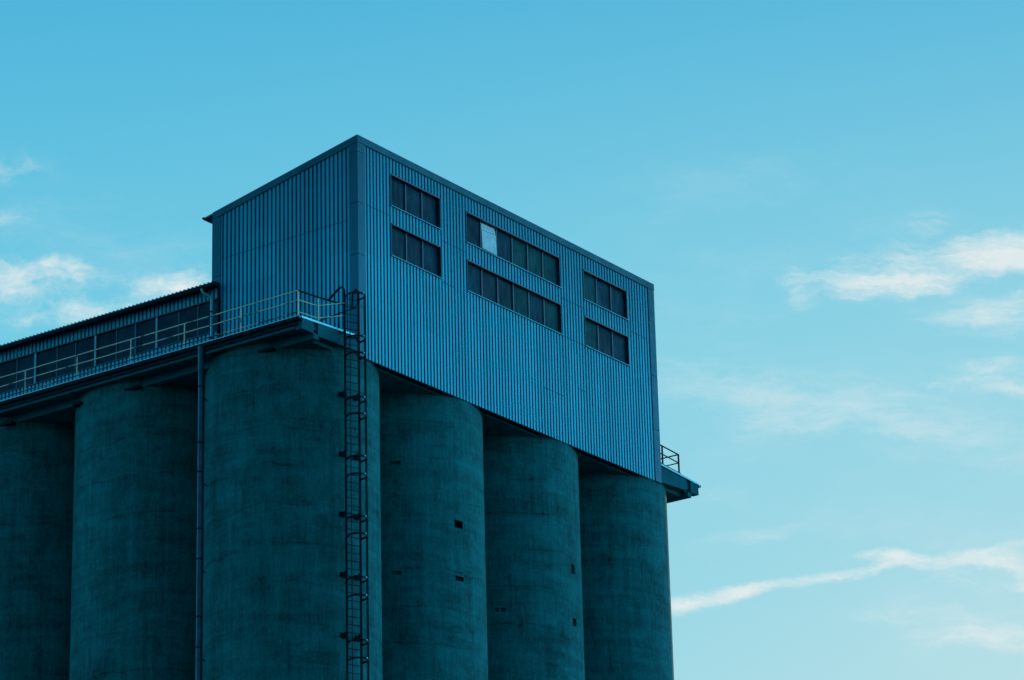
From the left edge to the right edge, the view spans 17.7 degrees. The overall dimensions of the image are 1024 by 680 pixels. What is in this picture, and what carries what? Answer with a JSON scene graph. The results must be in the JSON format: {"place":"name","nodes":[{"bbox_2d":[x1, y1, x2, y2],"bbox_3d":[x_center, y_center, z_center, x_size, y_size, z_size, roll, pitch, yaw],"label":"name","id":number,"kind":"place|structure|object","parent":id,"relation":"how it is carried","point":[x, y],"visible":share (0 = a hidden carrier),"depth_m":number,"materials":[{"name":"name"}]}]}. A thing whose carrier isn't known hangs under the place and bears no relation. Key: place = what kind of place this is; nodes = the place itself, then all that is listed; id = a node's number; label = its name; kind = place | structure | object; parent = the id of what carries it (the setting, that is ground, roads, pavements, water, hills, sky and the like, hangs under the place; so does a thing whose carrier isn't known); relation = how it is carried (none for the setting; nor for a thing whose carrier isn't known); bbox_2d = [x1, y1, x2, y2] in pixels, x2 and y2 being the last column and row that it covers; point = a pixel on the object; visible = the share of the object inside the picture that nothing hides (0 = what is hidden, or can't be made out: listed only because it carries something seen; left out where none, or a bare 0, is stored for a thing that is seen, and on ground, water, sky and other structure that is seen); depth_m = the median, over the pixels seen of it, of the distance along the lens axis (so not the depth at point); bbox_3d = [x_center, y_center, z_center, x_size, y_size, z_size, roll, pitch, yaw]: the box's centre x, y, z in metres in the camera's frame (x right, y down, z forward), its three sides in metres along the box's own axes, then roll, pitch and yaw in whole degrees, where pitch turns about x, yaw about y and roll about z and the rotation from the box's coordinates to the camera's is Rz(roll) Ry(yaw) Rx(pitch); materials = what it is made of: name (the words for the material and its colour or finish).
{"place":"outdoors","nodes":[
{"label":"outdoors","id":0,"kind":"place"},
{"bbox_2d":[0,281,220,400],"bbox_3d":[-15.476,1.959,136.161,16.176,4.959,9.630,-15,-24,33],"label":"gallery building","id":1,"kind":"structure","parent":0,"point":[137,320],"depth_m":131.61,"materials":[{"name":"paint"}]},
{"bbox_2d":[0,298,220,393],"bbox_3d":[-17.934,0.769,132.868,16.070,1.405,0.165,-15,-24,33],"label":"window","id":2,"kind":"structure","parent":1,"relation":"in","point":[199,310],"depth_m":131.67,"materials":[{"name":"glass"}]},
{"bbox_2d":[0,0,1023,679],"label":"sky","id":3,"kind":"structure","parent":0,"point":[821,202],"materials":[{"name":"blue"}]},
{"label":"ground","id":4,"kind":"structure","parent":0,"visible":0},
{"bbox_2d":[0,413,74,679],"bbox_3d":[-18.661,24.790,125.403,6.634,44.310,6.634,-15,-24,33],"label":"silo","id":5,"kind":"object","parent":4,"relation":"on","point":[36,491],"visible":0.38,"depth_m":128.15,"materials":[{"name":"concrete"}]},
{"bbox_2d":[69,377,204,679],"bbox_3d":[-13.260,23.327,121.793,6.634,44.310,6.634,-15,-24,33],"label":"silo","id":6,"kind":"object","parent":4,"relation":"on","point":[133,586],"visible":0.73,"depth_m":124.58,"materials":[{"name":"concrete"}]},
{"bbox_2d":[202,339,381,679],"bbox_3d":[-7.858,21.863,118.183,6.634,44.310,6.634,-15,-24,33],"label":"silo","id":7,"kind":"object","parent":4,"relation":"on","point":[274,595],"visible":0.94,"depth_m":120.99,"materials":[{"name":"concrete"}]},
{"bbox_2d":[328,286,369,679],"bbox_3d":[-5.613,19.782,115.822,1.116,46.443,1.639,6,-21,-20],"label":"caged ladder","id":8,"kind":"object","parent":7,"relation":"attached to","point":[358,516],"visible":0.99,"depth_m":120.79,"materials":[{"name":"metal"}]},
{"bbox_2d":[0,315,700,502],"bbox_3d":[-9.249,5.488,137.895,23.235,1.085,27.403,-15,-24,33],"label":"concrete platform","id":9,"kind":"structure","parent":7,"relation":"on","point":[59,403],"depth_m":126.27,"materials":[{"name":"paint"}]},
{"bbox_2d":[0,290,344,398],"bbox_3d":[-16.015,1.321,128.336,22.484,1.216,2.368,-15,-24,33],"label":"gallery railing","id":10,"kind":"object","parent":9,"relation":"on","point":[184,344],"visible":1,"depth_m":124.78,"materials":[{"name":"grey metal"}]},
{"bbox_2d":[195,346,207,679],"bbox_3d":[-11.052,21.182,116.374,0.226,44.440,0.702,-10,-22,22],"label":"tall downpipe","id":11,"kind":"object","parent":9,"relation":"attached to","point":[199,570],"visible":1,"depth_m":121.50,"materials":[{"name":"metal"}]},
{"bbox_2d":[319,307,355,327],"bbox_3d":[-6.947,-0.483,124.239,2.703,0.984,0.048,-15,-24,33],"label":"wall rail","id":12,"kind":"object","parent":9,"relation":"on","point":[337,314],"depth_m":124.03,"materials":[{"name":"metal"}]},
{"bbox_2d":[202,134,661,483],"bbox_3d":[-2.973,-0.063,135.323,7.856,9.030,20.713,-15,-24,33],"label":"metal headhouse","id":13,"kind":"structure","parent":9,"relation":"on","point":[490,308],"depth_m":130.09,"materials":[{"name":"paint"}]},
{"bbox_2d":[390,173,441,229],"bbox_3d":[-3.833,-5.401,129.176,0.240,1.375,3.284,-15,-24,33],"label":"window","id":14,"kind":"structure","parent":13,"relation":"in","point":[406,197],"depth_m":129.32,"materials":[{"name":"glass"}]},
{"bbox_2d":[390,223,442,278],"bbox_3d":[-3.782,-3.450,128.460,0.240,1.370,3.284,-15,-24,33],"label":"window","id":15,"kind":"structure","parent":13,"relation":"in","point":[415,250],"depth_m":128.62,"materials":[{"name":"glass"}]},
{"bbox_2d":[465,211,561,287],"bbox_3d":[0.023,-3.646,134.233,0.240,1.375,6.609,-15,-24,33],"label":"window","id":16,"kind":"structure","parent":13,"relation":"in","point":[482,234],"depth_m":134.30,"materials":[{"name":"glass"}]},
{"bbox_2d":[466,259,562,334],"bbox_3d":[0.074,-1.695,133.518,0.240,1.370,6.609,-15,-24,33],"label":"window","id":17,"kind":"structure","parent":13,"relation":"in","point":[489,285],"depth_m":133.58,"materials":[{"name":"glass"}]},
{"bbox_2d":[582,269,628,320],"bbox_3d":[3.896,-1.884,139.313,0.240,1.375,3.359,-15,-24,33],"label":"window","id":18,"kind":"structure","parent":13,"relation":"in","point":[598,291],"depth_m":139.45,"materials":[{"name":"glass"}]},
{"bbox_2d":[584,316,630,366],"bbox_3d":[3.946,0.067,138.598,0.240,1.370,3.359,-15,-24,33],"label":"window","id":19,"kind":"structure","parent":13,"relation":"in","point":[599,337],"depth_m":138.74,"materials":[{"name":"glass"}]},
{"bbox_2d":[660,444,680,475],"bbox_3d":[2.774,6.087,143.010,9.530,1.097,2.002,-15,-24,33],"label":"end railing","id":20,"kind":"object","parent":9,"relation":"on","point":[677,455],"visible":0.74,"depth_m":140.89,"materials":[{"name":"metal"}]},
{"bbox_2d":[379,392,487,679],"bbox_3d":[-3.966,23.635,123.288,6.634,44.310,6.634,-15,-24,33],"label":"silo","id":21,"kind":"object","parent":4,"relation":"on","point":[433,588],"visible":0.6,"depth_m":126.25,"materials":[{"name":"concrete"}]},
{"bbox_2d":[483,433,584,679],"bbox_3d":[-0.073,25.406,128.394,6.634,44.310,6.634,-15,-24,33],"label":"silo","id":22,"kind":"object","parent":4,"relation":"on","point":[534,603],"visible":0.57,"depth_m":131.57,"materials":[{"name":"concrete"}]},
{"bbox_2d":[578,472,673,679],"bbox_3d":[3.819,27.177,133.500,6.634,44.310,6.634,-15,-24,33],"label":"silo","id":23,"kind":"object","parent":4,"relation":"on","point":[626,601],"visible":0.46,"depth_m":136.88,"materials":[{"name":"concrete"}]}
]}

